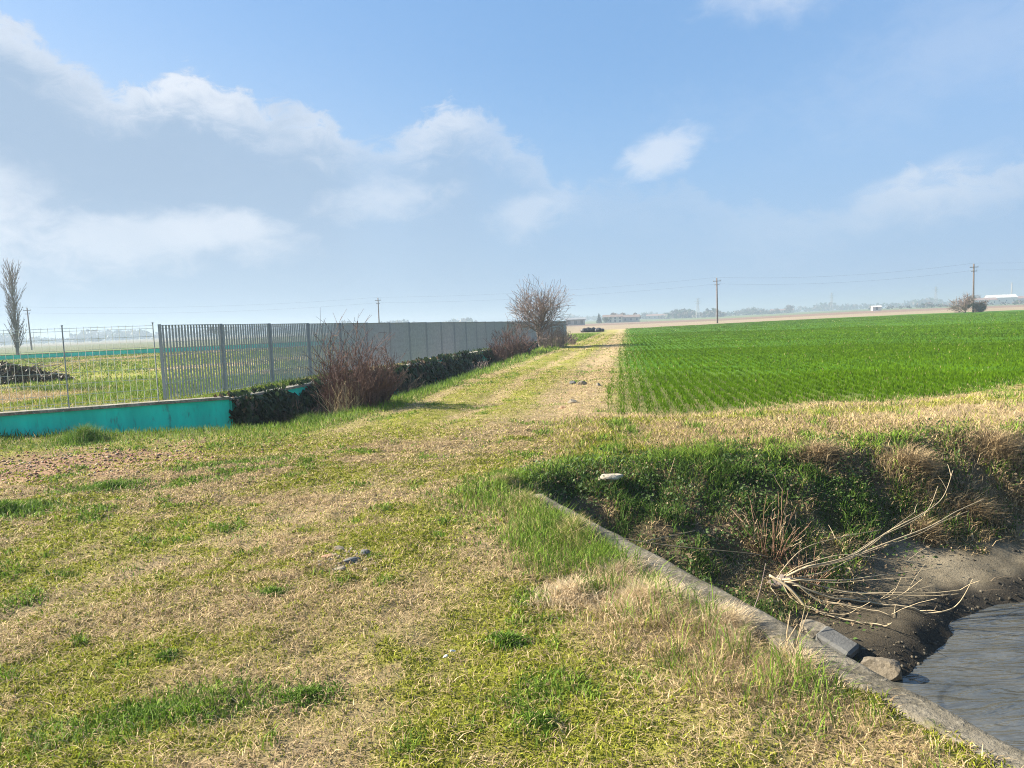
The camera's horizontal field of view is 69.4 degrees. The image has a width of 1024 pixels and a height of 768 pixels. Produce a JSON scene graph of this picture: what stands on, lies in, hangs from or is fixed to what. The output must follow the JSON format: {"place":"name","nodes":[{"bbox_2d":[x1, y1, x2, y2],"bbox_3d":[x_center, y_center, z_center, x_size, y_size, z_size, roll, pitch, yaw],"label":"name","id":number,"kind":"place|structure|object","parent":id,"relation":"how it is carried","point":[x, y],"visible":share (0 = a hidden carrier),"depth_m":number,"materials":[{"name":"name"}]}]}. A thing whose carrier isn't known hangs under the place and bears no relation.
{"place":"outdoors","nodes":[
{"label":"outdoors","id":0,"kind":"place"},
{"bbox_2d":[159,329,632,490],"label":"track","id":1,"kind":"structure","parent":0,"point":[547,362],"depth_m":13.01,"materials":[{"name":"beige plant"}]},
{"bbox_2d":[577,380,586,384],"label":"stone","id":2,"kind":"object","parent":1,"relation":"on","point":[581,382],"visible":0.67,"depth_m":17.92,"materials":[{"name":"beige stone"}]},
{"bbox_2d":[0,304,1023,767],"bbox_3d":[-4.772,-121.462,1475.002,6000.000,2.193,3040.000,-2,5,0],"label":"ground","id":3,"kind":"structure","parent":0,"point":[152,562],"depth_m":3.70,"materials":[{"name":"plant"}]},
{"bbox_2d":[0,258,26,353],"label":"bare poplar","id":4,"kind":"object","parent":3,"relation":"on","point":[14,321],"visible":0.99,"depth_m":75.29,"materials":[{"name":"brown plant"}]},
{"bbox_2d":[23,308,32,349],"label":"utility pole","id":5,"kind":"object","parent":3,"relation":"on","point":[27,310],"visible":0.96,"depth_m":159.11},
{"bbox_2d":[0,494,65,520],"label":"grass clump","id":6,"kind":"object","parent":3,"relation":"on","point":[8,505],"visible":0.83,"depth_m":6.84,"materials":[{"name":"green plant"}]},
{"bbox_2d":[0,358,80,384],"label":"brush heap","id":7,"kind":"object","parent":3,"relation":"on","point":[33,375],"visible":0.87,"depth_m":23.19,"materials":[{"name":"brown plant"}]},
{"bbox_2d":[41,422,120,446],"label":"grass clump","id":8,"kind":"object","parent":3,"relation":"on","point":[81,434],"visible":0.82,"depth_m":11.70,"materials":[{"name":"green plant"}]},
{"bbox_2d":[67,477,157,492],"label":"grass clump","id":9,"kind":"object","parent":3,"relation":"on","point":[113,483],"visible":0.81,"depth_m":7.80,"materials":[{"name":"green plant"}]},
{"bbox_2d":[0,396,230,436],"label":"boundary wall","id":10,"kind":"structure","parent":3,"relation":"on","point":[195,412],"depth_m":13.30,"materials":[{"name":"teal paint"}]},
{"bbox_2d":[0,322,158,411],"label":"fence","id":11,"kind":"object","parent":10,"relation":"on","point":[57,362],"visible":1,"depth_m":13.02,"materials":[{"name":"metal"}]},
{"bbox_2d":[0,437,291,492],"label":"brick rubble","id":12,"kind":"object","parent":3,"relation":"on","point":[66,462],"visible":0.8,"depth_m":9.71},
{"bbox_2d":[50,691,250,737],"bbox_3d":[-1.568,1.419,3.218,0.877,0.081,0.371,-2,5,0],"label":"grass clump","id":13,"kind":"object","parent":3,"relation":"on","point":[157,706],"visible":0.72,"depth_m":3.19,"materials":[{"name":"green plant"}]},
{"bbox_2d":[151,648,185,664],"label":"grass clump","id":14,"kind":"object","parent":3,"relation":"on","point":[168,652],"visible":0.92,"depth_m":3.69,"materials":[{"name":"green plant"}]},
{"bbox_2d":[0,340,358,359],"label":"boundary wall","id":15,"kind":"structure","parent":3,"relation":"on","point":[73,354],"depth_m":65.67,"materials":[{"name":"teal paint"}]},
{"bbox_2d":[206,325,227,335],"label":"distant tree","id":16,"kind":"object","parent":3,"relation":"on","point":[217,330],"visible":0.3,"depth_m":328.11,"materials":[{"name":"grey plant"}]},
{"bbox_2d":[242,584,299,598],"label":"grass clump","id":17,"kind":"object","parent":3,"relation":"on","point":[270,590],"visible":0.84,"depth_m":4.49,"materials":[{"name":"green plant"}]},
{"bbox_2d":[266,397,325,425],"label":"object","id":18,"kind":"object","parent":3,"relation":"on","point":[287,420],"visible":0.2,"depth_m":15.06,"materials":[{"name":"plant"}]},
{"bbox_2d":[240,676,378,715],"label":"grass clump","id":19,"kind":"object","parent":3,"relation":"on","point":[309,691],"visible":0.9,"depth_m":3.29,"materials":[{"name":"green plant"}]},
{"bbox_2d":[284,411,339,424],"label":"grass clump","id":20,"kind":"object","parent":3,"relation":"on","point":[310,417],"visible":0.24,"depth_m":13.24,"materials":[{"name":"green plant"}]},
{"bbox_2d":[0,333,632,391],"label":"distant grass","id":21,"kind":"structure","parent":3,"relation":"on","point":[150,356],"depth_m":37.05,"materials":[{"name":"beige plant"}]},
{"bbox_2d":[321,554,334,558],"bbox_3d":[-1.262,1.185,5.093,0.102,0.024,0.063,0,5,-21],"label":"stone","id":22,"kind":"object","parent":3,"relation":"on","point":[327,556],"visible":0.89,"depth_m":5.08,"materials":[{"name":"stone"}]},
{"bbox_2d":[331,566,345,570],"bbox_3d":[-1.151,1.219,4.876,0.119,0.027,0.065,-8,1,0],"label":"stone","id":23,"kind":"object","parent":3,"relation":"on","point":[340,567],"visible":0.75,"depth_m":4.86,"materials":[{"name":"grey stone"}]},
{"bbox_2d":[334,545,344,550],"bbox_3d":[-1.229,1.170,5.273,0.091,0.025,0.059,7,9,38],"label":"stone","id":24,"kind":"object","parent":3,"relation":"on","point":[338,547],"visible":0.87,"depth_m":5.26,"materials":[{"name":"grey stone"}]},
{"bbox_2d":[292,547,391,569],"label":"gravel","id":25,"kind":"structure","parent":3,"relation":"on","point":[331,559],"depth_m":5.03,"materials":[{"name":"stone"}]},
{"bbox_2d":[298,310,394,413],"bbox_3d":[-3.352,-0.352,15.313,2.049,2.512,1.971,-2,5,0],"label":"bare shrub","id":26,"kind":"object","parent":3,"relation":"on","point":[330,391],"visible":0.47,"depth_m":15.03,"materials":[{"name":"brown plant"}]},
{"bbox_2d":[343,557,360,563],"bbox_3d":[-1.079,1.194,5.016,0.076,0.038,0.129,2,3,29],"label":"stone","id":27,"kind":"object","parent":3,"relation":"on","point":[347,560],"visible":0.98,"depth_m":4.99,"materials":[{"name":"grey stone"}]},
{"bbox_2d":[158,321,566,399],"bbox_3d":[-0.750,-2.720,41.416,0.099,1.870,56.694,-1,5,12],"label":"slatted fence","id":28,"kind":"object","parent":3,"relation":"on","point":[413,340],"visible":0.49,"depth_m":19.07,"materials":[{"name":"metal"}]},
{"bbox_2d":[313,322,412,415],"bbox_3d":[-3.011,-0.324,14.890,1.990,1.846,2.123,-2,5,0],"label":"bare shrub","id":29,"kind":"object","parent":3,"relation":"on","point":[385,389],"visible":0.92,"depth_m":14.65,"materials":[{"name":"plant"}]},
{"bbox_2d":[360,549,369,554],"bbox_3d":[-1.034,1.180,5.192,0.073,0.029,0.120,-9,3,-10],"label":"stone","id":30,"kind":"object","parent":3,"relation":"on","point":[365,550],"visible":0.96,"depth_m":5.18,"materials":[{"name":"grey stone"}]},
{"bbox_2d":[375,298,380,322],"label":"utility pole","id":31,"kind":"object","parent":3,"relation":"on","point":[378,303],"visible":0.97,"depth_m":178.88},
{"bbox_2d":[63,297,374,307],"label":"power line","id":32,"kind":"object","parent":31,"relation":"attached to","point":[200,306],"visible":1,"depth_m":165.30,"materials":[{"name":"grey metal"}]},
{"bbox_2d":[229,347,532,427],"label":"boundary wall","id":33,"kind":"structure","parent":3,"relation":"on","point":[297,389],"depth_m":16.59,"materials":[{"name":"teal paint"}]},
{"bbox_2d":[214,370,394,427],"bbox_3d":[-4.406,0.494,17.550,1.394,1.380,7.459,-1,5,11],"label":"ivy","id":34,"kind":"object","parent":33,"relation":"on","point":[252,409],"visible":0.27,"depth_m":15.14,"materials":[{"name":"green plant"}]},
{"bbox_2d":[370,351,473,389],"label":"ivy","id":35,"kind":"object","parent":33,"relation":"attached to","point":[445,368],"visible":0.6,"depth_m":26.75,"materials":[{"name":"green plant"}]},
{"bbox_2d":[463,341,542,366],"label":"ivy","id":36,"kind":"object","parent":33,"relation":"attached to","point":[488,353],"visible":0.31,"depth_m":36.14,"materials":[{"name":"green plant"}]},
{"bbox_2d":[388,367,425,397],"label":"bare shrub","id":37,"kind":"object","parent":3,"relation":"on","point":[409,385],"visible":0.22,"depth_m":21.58,"materials":[{"name":"plant"}]},
{"bbox_2d":[464,358,490,373],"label":"bare shrub","id":38,"kind":"object","parent":3,"relation":"on","point":[480,366],"visible":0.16,"depth_m":31.00,"materials":[{"name":"brown plant"}]},
{"bbox_2d":[473,628,548,653],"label":"grass clump","id":39,"kind":"object","parent":3,"relation":"on","point":[511,637],"visible":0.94,"depth_m":3.70,"materials":[{"name":"green plant"}]},
{"bbox_2d":[0,297,1023,345],"bbox_3d":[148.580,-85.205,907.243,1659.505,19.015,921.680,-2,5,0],"label":"woodland","id":40,"kind":"object","parent":3,"relation":"on","point":[86,335],"visible":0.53,"depth_m":811.33,"materials":[{"name":"grey plant"}]},
{"bbox_2d":[486,316,539,363],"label":"bare shrub","id":41,"kind":"object","parent":3,"relation":"on","point":[509,346],"visible":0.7,"depth_m":36.58,"materials":[{"name":"brown plant"}]},
{"bbox_2d":[506,707,566,728],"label":"grass clump","id":42,"kind":"object","parent":3,"relation":"on","point":[546,717],"visible":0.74,"depth_m":2.98,"materials":[{"name":"green plant"}]},
{"bbox_2d":[505,274,573,346],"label":"bare tree","id":43,"kind":"object","parent":3,"relation":"on","point":[542,310],"visible":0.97,"depth_m":43.33,"materials":[{"name":"brown plant"}]},
{"bbox_2d":[536,323,573,347],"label":"bare shrub","id":44,"kind":"object","parent":3,"relation":"on","point":[559,338],"visible":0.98,"depth_m":42.72,"materials":[{"name":"brown plant"}]},
{"bbox_2d":[499,567,624,621],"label":"dead grass tuft","id":45,"kind":"object","parent":3,"relation":"on","point":[564,588],"visible":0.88,"depth_m":4.21,"materials":[{"name":"beige plant"}]},
{"bbox_2d":[564,333,577,344],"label":"bare shrub","id":46,"kind":"object","parent":3,"relation":"on","point":[573,341],"visible":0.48,"depth_m":47.37,"materials":[{"name":"brown plant"}]},
{"bbox_2d":[565,317,585,325],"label":"shed","id":47,"kind":"structure","parent":3,"relation":"on","point":[576,321],"depth_m":301.07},
{"bbox_2d":[580,327,603,331],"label":"plastic heap","id":48,"kind":"object","parent":3,"relation":"on","point":[588,329],"visible":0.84,"depth_m":95.97,"materials":[{"name":"plastic"}]},
{"bbox_2d":[596,314,601,322],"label":"distant tree","id":49,"kind":"object","parent":3,"relation":"on","point":[599,320],"visible":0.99,"depth_m":418.14,"materials":[{"name":"grey plant"}]},
{"bbox_2d":[602,313,622,322],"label":"farmhouse","id":50,"kind":"object","parent":3,"relation":"on","point":[616,318],"visible":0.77,"depth_m":449.64,"materials":[{"name":"paint"}]},
{"bbox_2d":[622,314,639,321],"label":"barn","id":51,"kind":"structure","parent":3,"relation":"on","point":[631,318],"depth_m":456.67,"materials":[{"name":"tile"}]},
{"bbox_2d":[646,314,666,318],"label":"farm building","id":52,"kind":"structure","parent":3,"relation":"on","point":[651,316],"depth_m":793.30,"materials":[{"name":"ceramic"}]},
{"bbox_2d":[695,299,699,317],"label":"pylon","id":53,"kind":"object","parent":3,"relation":"on","point":[698,309],"visible":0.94,"depth_m":646.76,"materials":[{"name":"metal"}]},
{"bbox_2d":[713,277,720,322],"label":"utility pole","id":54,"kind":"object","parent":3,"relation":"on","point":[716,298],"visible":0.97,"depth_m":149.12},
{"bbox_2d":[532,494,1023,767],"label":"canal headwall","id":55,"kind":"object","parent":3,"relation":"on","point":[921,708],"visible":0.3,"depth_m":3.16,"materials":[{"name":"concrete"}]},
{"bbox_2d":[769,309,793,313],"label":"farm building","id":56,"kind":"structure","parent":3,"relation":"on","point":[792,310],"depth_m":891.26,"materials":[{"name":"ceramic"}]},
{"bbox_2d":[784,305,794,310],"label":"distant tree","id":57,"kind":"object","parent":3,"relation":"on","point":[789,307],"visible":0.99,"depth_m":794.92,"materials":[{"name":"grey plant"}]},
{"bbox_2d":[776,603,807,661],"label":"reed tuft","id":58,"kind":"object","parent":3,"relation":"on","point":[798,634],"visible":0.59,"depth_m":3.41,"materials":[{"name":"plant"}]},
{"bbox_2d":[870,305,881,310],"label":"shed","id":59,"kind":"structure","parent":3,"relation":"on","point":[875,308],"depth_m":397.06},
{"bbox_2d":[974,297,997,304],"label":"farm building","id":60,"kind":"structure","parent":3,"relation":"on","point":[993,300],"depth_m":681.66,"materials":[{"name":"ceramic"}]},
{"bbox_2d":[984,294,1017,304],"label":"farm building","id":61,"kind":"structure","parent":3,"relation":"on","point":[1008,298],"depth_m":691.83,"materials":[{"name":"white"}]},
{"bbox_2d":[1018,296,1023,303],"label":"farm building","id":62,"kind":"structure","parent":3,"relation":"on","point":[1021,298],"depth_m":697.74,"materials":[{"name":"ceramic"}]},
{"bbox_2d":[0,407,1023,633],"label":"meadow grass","id":63,"kind":"structure","parent":0,"point":[632,439],"depth_m":7.96,"materials":[{"name":"green plant"}]},
{"bbox_2d":[0,361,1023,478],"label":"verge grass","id":64,"kind":"structure","parent":0,"point":[55,389],"depth_m":13.29,"materials":[{"name":"beige plant"}]},
{"bbox_2d":[0,0,1023,338],"label":"sky","id":65,"kind":"structure","parent":0,"point":[173,158],"materials":[{"name":"blue"}]},
{"bbox_2d":[524,432,1023,675],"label":"canal bank","id":66,"kind":"structure","parent":0,"point":[901,627],"depth_m":7.30,"materials":[{"name":"soil"}]},
{"bbox_2d":[474,471,534,490],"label":"grass tussock","id":67,"kind":"object","parent":66,"relation":"on","point":[508,479],"depth_m":7.27,"materials":[{"name":"green plant"}]},
{"bbox_2d":[483,487,551,517],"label":"grass tussock","id":68,"kind":"object","parent":66,"relation":"on","point":[526,497],"depth_m":6.29,"materials":[{"name":"green plant"}]},
{"bbox_2d":[542,511,617,575],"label":"grass tussock","id":69,"kind":"object","parent":66,"relation":"on","point":[574,522],"depth_m":5.23,"materials":[{"name":"plant"}]},
{"bbox_2d":[598,473,622,482],"bbox_3d":[1.056,1.006,7.905,0.283,0.104,0.168,-9,6,-11],"label":"rock","id":70,"kind":"object","parent":66,"relation":"on","point":[613,476],"visible":0.86,"depth_m":7.85,"materials":[{"name":"white stone"}]},
{"bbox_2d":[562,550,669,589],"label":"dead grass tuft","id":71,"kind":"object","parent":66,"relation":"on","point":[631,571],"visible":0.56,"depth_m":4.53,"materials":[{"name":"beige plant"}]},
{"bbox_2d":[568,572,720,639],"bbox_3d":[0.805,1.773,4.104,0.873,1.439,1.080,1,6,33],"label":"dead grass tuft","id":72,"kind":"object","parent":66,"relation":"on","point":[643,589],"visible":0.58,"depth_m":4.01,"materials":[{"name":"beige plant"}]},
{"bbox_2d":[646,530,694,540],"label":"dry stalk","id":73,"kind":"object","parent":66,"relation":"on","point":[667,536],"visible":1,"depth_m":5.72,"materials":[{"name":"plant"}]},
{"bbox_2d":[625,538,766,556],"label":"dry stalk","id":74,"kind":"object","parent":66,"relation":"on","point":[690,547],"visible":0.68,"depth_m":6.36,"materials":[{"name":"plant"}]},
{"bbox_2d":[676,598,768,666],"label":"dead grass tuft","id":75,"kind":"object","parent":66,"relation":"on","point":[727,617],"visible":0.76,"depth_m":3.68,"materials":[{"name":"beige plant"}]},
{"bbox_2d":[754,563,765,606],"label":"dry stalk","id":76,"kind":"object","parent":66,"relation":"on","point":[760,587],"visible":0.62,"depth_m":6.06,"materials":[{"name":"beige plant"}]},
{"bbox_2d":[509,415,1023,638],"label":"bank weeds","id":77,"kind":"object","parent":66,"relation":"on","point":[740,510],"visible":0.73,"depth_m":7.80,"materials":[{"name":"green plant"}]},
{"bbox_2d":[727,470,811,561],"bbox_3d":[2.462,1.295,7.136,0.809,0.854,0.664,2,6,39],"label":"willow stool","id":78,"kind":"object","parent":66,"relation":"on","point":[773,535],"visible":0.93,"depth_m":7.15,"materials":[{"name":"plant"}]},
{"bbox_2d":[775,544,835,585],"bbox_3d":[2.727,1.690,6.882,0.525,0.372,0.440,1,6,36],"label":"willow stool","id":79,"kind":"object","parent":66,"relation":"on","point":[797,575],"visible":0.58,"depth_m":6.93,"materials":[{"name":"plant"}]},
{"bbox_2d":[757,638,855,718],"bbox_3d":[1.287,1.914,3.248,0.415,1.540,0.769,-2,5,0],"label":"dead grass tuft","id":80,"kind":"object","parent":66,"relation":"on","point":[808,656],"visible":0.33,"depth_m":3.24,"materials":[{"name":"beige plant"}]},
{"bbox_2d":[799,619,825,639],"bbox_3d":[2.504,2.051,6.127,0.219,0.155,0.209,-1,11,-23],"label":"rock","id":81,"kind":"object","parent":66,"relation":"on","point":[814,627],"visible":0.51,"depth_m":6.09,"materials":[{"name":"beige stone"}]},
{"bbox_2d":[759,435,881,485],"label":"dead grass tuft","id":82,"kind":"object","parent":66,"relation":"on","point":[824,452],"visible":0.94,"depth_m":8.56,"materials":[{"name":"beige plant"}]},
{"bbox_2d":[815,626,858,658],"bbox_3d":[2.583,2.062,5.881,0.170,0.100,0.290,-21,31,-32],"label":"concrete block","id":83,"kind":"object","parent":66,"relation":"on","point":[828,636],"depth_m":5.84,"materials":[{"name":"grey concrete"}]},
{"bbox_2d":[719,512,1021,667],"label":"washed litter","id":84,"kind":"object","parent":66,"relation":"on","point":[893,581],"visible":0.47,"depth_m":6.98,"materials":[{"name":"brown plant"}]},
{"bbox_2d":[765,466,983,626],"bbox_3d":[3.487,1.450,6.745,2.828,1.118,1.259,-4,5,-17],"label":"dead branch","id":85,"kind":"object","parent":66,"relation":"on","point":[780,579],"visible":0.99,"depth_m":6.67,"materials":[{"name":"beige wood"}]},
{"bbox_2d":[859,656,902,680],"bbox_3d":[2.828,2.182,5.681,0.314,0.195,0.170,-6,-6,40],"label":"rock","id":86,"kind":"object","parent":66,"relation":"on","point":[889,669],"visible":0.69,"depth_m":5.60,"materials":[{"name":"beige stone"}]},
{"bbox_2d":[775,536,1023,669],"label":"mud clods","id":87,"kind":"object","parent":66,"relation":"on","point":[929,641],"visible":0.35,"depth_m":6.44,"materials":[{"name":"soil"}]},
{"bbox_2d":[853,438,981,515],"bbox_3d":[4.611,1.053,8.464,1.338,0.854,1.099,-2,5,0],"label":"dead grass tuft","id":88,"kind":"object","parent":66,"relation":"on","point":[907,458],"visible":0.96,"depth_m":8.42,"materials":[{"name":"brown plant"}]},
{"bbox_2d":[876,503,977,550],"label":"dead grass tuft","id":89,"kind":"object","parent":66,"relation":"on","point":[930,535],"visible":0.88,"depth_m":7.88,"materials":[{"name":"brown plant"}]},
{"bbox_2d":[915,469,1023,542],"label":"dead grass tuft","id":90,"kind":"object","parent":66,"relation":"on","point":[972,507],"visible":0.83,"depth_m":8.19,"materials":[{"name":"brown plant"}]},
{"bbox_2d":[930,418,1023,487],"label":"dead grass tuft","id":91,"kind":"object","parent":66,"relation":"on","point":[998,443],"visible":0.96,"depth_m":8.82,"materials":[{"name":"beige plant"}]},
{"bbox_2d":[980,468,1023,521],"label":"dead grass tuft","id":92,"kind":"object","parent":66,"relation":"on","point":[1018,492],"visible":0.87,"depth_m":8.45,"materials":[{"name":"brown plant"}]},
{"bbox_2d":[605,310,1023,416],"bbox_3d":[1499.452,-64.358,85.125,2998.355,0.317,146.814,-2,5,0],"label":"field","id":93,"kind":"structure","parent":0,"point":[701,406],"depth_m":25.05,"materials":[{"name":"plant"}]},
{"bbox_2d":[947,293,979,312],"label":"bare shrub","id":94,"kind":"object","parent":93,"relation":"on","point":[968,302],"visible":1,"depth_m":138.47,"materials":[{"name":"brown plant"}]},
{"bbox_2d":[970,264,974,311],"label":"utility pole","id":95,"kind":"object","parent":93,"relation":"on","point":[973,267],"visible":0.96,"depth_m":139.04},
{"bbox_2d":[971,300,988,311],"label":"bare shrub","id":96,"kind":"object","parent":93,"relation":"on","point":[979,306],"visible":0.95,"depth_m":138.86,"materials":[{"name":"green plant"}]},
{"bbox_2d":[892,602,1023,750],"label":"water","id":97,"kind":"structure","parent":0,"point":[971,670],"depth_m":5.62,"materials":[{"name":"grey liquid"}]}
]}

